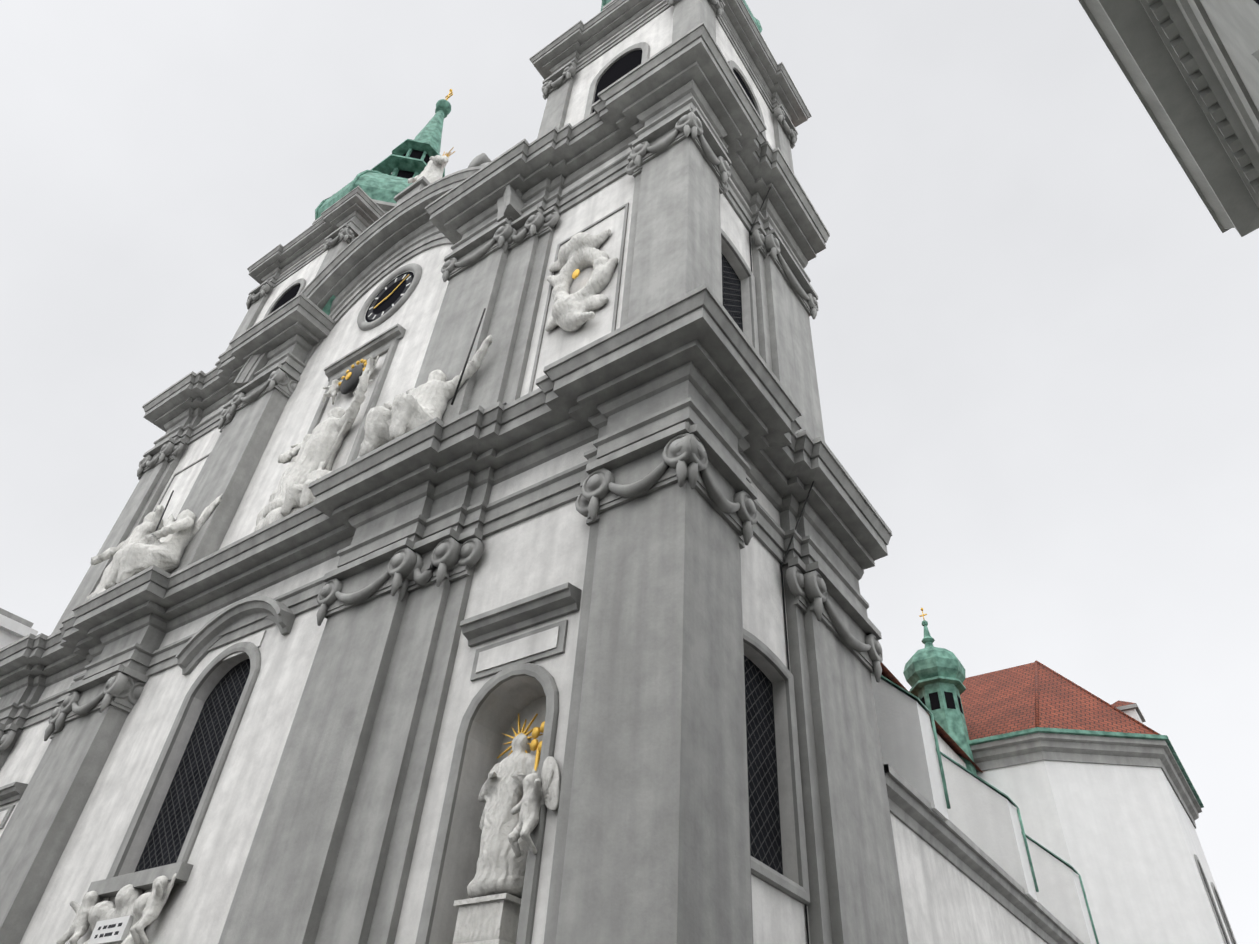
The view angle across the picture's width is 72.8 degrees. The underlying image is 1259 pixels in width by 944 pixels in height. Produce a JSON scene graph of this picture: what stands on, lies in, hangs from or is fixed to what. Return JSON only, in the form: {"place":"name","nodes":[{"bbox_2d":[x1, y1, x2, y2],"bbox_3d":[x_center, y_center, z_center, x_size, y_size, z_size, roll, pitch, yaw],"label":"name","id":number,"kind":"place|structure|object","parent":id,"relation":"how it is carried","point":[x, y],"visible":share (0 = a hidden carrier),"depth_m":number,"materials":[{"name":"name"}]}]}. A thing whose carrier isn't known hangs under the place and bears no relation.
{"place":"outdoors","nodes":[
{"label":"outdoors","id":0,"kind":"place"},
{"bbox_2d":[253,488,300,531],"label":"cloud","id":1,"kind":"structure","parent":0,"point":[274,515],"depth_m":26.44,"materials":[{"name":"stone"}]},
{"bbox_2d":[0,0,1258,943],"label":"sky","id":2,"kind":"structure","parent":0,"point":[1035,339],"materials":[{"name":"white"}]},
{"bbox_3d":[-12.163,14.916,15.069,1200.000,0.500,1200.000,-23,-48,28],"label":"ground","id":3,"kind":"structure","parent":0,"visible":0},
{"bbox_2d":[0,0,1236,943],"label":"church","id":4,"kind":"structure","parent":3,"relation":"on","point":[630,543],"depth_m":21.59,"materials":[{"name":"grey paint"}]},
{"bbox_2d":[56,891,108,943],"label":"cherub statue","id":5,"kind":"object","parent":4,"relation":"attached to","point":[77,929],"depth_m":20.07,"materials":[{"name":"stone"}]},
{"bbox_2d":[83,884,150,943],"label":"cartouche","id":6,"kind":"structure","parent":4,"relation":"attached to","point":[130,899],"depth_m":19.56,"materials":[{"name":"stone"}]},
{"bbox_2d":[87,505,175,599],"bbox_3d":[-19.820,3.303,33.983,3.710,5.241,1.639,-23,-48,28],"label":"statue","id":7,"kind":"object","parent":4,"relation":"attached to","point":[147,526],"visible":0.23,"depth_m":34.11,"materials":[{"name":"stone"}]},
{"bbox_2d":[130,873,176,943],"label":"cherub statue","id":8,"kind":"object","parent":4,"relation":"attached to","point":[162,885],"depth_m":18.66,"materials":[{"name":"stone"}]},
{"bbox_2d":[104,493,222,589],"bbox_3d":[-16.835,2.634,30.411,2.117,4.815,3.495,33,-49,-29],"label":"statue","id":9,"kind":"object","parent":4,"relation":"attached to","point":[165,552],"visible":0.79,"depth_m":29.47,"materials":[{"name":"stone"}]},
{"bbox_2d":[291,434,311,447],"bbox_3d":[-11.504,-0.761,30.227,0.970,1.558,0.532,-2,-42,7],"label":"putto","id":10,"kind":"object","parent":4,"relation":"attached to","point":[306,436],"visible":0.06,"depth_m":30.40,"materials":[{"name":"stone"}]},
{"bbox_2d":[280,462,331,516],"bbox_3d":[-10.198,0.443,27.269,2.063,2.938,1.381,-6,-42,11],"label":"statue","id":11,"kind":"object","parent":4,"relation":"attached to","point":[299,495],"visible":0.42,"depth_m":26.39,"materials":[{"name":"stone"}]},
{"bbox_2d":[263,370,368,517],"bbox_3d":[-10.415,-0.632,28.912,3.384,5.575,1.652,-23,-48,28],"label":"saint group","id":12,"kind":"object","parent":4,"relation":"attached to","point":[308,455],"visible":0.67,"depth_m":28.93,"materials":[{"name":"stone"}]},
{"bbox_2d":[322,379,339,404],"bbox_3d":[-11.134,-3.041,32.045,0.743,1.194,0.408,-2,-42,7],"label":"cherub statue","id":13,"kind":"object","parent":4,"relation":"on","point":[333,389],"visible":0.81,"depth_m":31.95,"materials":[{"name":"stone"}]},
{"bbox_2d":[359,356,378,378],"bbox_3d":[-9.530,-3.727,31.120,0.408,1.194,0.743,20,-44,-17],"label":"dove sculpture","id":14,"kind":"object","parent":4,"relation":"on","point":[371,364],"visible":0.75,"depth_m":31.11,"materials":[{"name":"stone"}]},
{"bbox_2d":[359,335,491,456],"bbox_3d":[-5.856,-1.971,24.185,3.495,4.815,2.117,-13,-44,19],"label":"reclining statue","id":15,"kind":"object","parent":4,"relation":"attached to","point":[409,410],"visible":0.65,"depth_m":23.16,"materials":[{"name":"stone"}]},
{"bbox_2d":[408,155,448,183],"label":"madonna statue","id":16,"kind":"object","parent":4,"relation":"on","point":[432,171],"visible":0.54,"depth_m":40.94,"materials":[{"name":"stone"}]},
{"bbox_2d":[467,733,539,898],"bbox_3d":[-2.100,6.056,15.146,1.457,2.981,0.921,-23,-48,28],"label":"statue","id":17,"kind":"object","parent":4,"relation":"on","point":[501,867],"visible":0.6,"depth_m":14.73,"materials":[{"name":"stone"}]},
{"bbox_2d":[508,769,553,856],"bbox_3d":[-1.673,5.654,14.187,0.461,1.350,0.840,23,-44,-20],"label":"cherub statue","id":18,"kind":"object","parent":4,"relation":"attached to","point":[528,805],"visible":0.92,"depth_m":14.11,"materials":[{"name":"stone"}]},
{"bbox_2d":[541,756,559,810],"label":"angel wing","id":19,"kind":"structure","parent":18,"relation":"attached to","point":[551,796],"depth_m":14.30,"materials":[{"name":"white stone"}]},
{"bbox_2d":[545,229,617,331],"bbox_3d":[-1.495,-5.577,25.101,2.674,4.596,0.912,-29,-50,22],"label":"relief sculpture","id":20,"kind":"object","parent":4,"relation":"attached to","point":[580,251],"visible":1,"depth_m":24.74,"materials":[{"name":"stone"}]},
{"bbox_2d":[338,89,926,770],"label":"gilded ornaments","id":21,"kind":"object","parent":4,"relation":"on","point":[534,743],"visible":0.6,"depth_m":31.48,"materials":[{"name":"gold metal"}]},
{"bbox_2d":[0,0,1258,648],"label":"neighbouring buildings","id":22,"kind":"structure","parent":3,"relation":"on","point":[1190,68],"depth_m":14.82,"materials":[{"name":"grey paint"}]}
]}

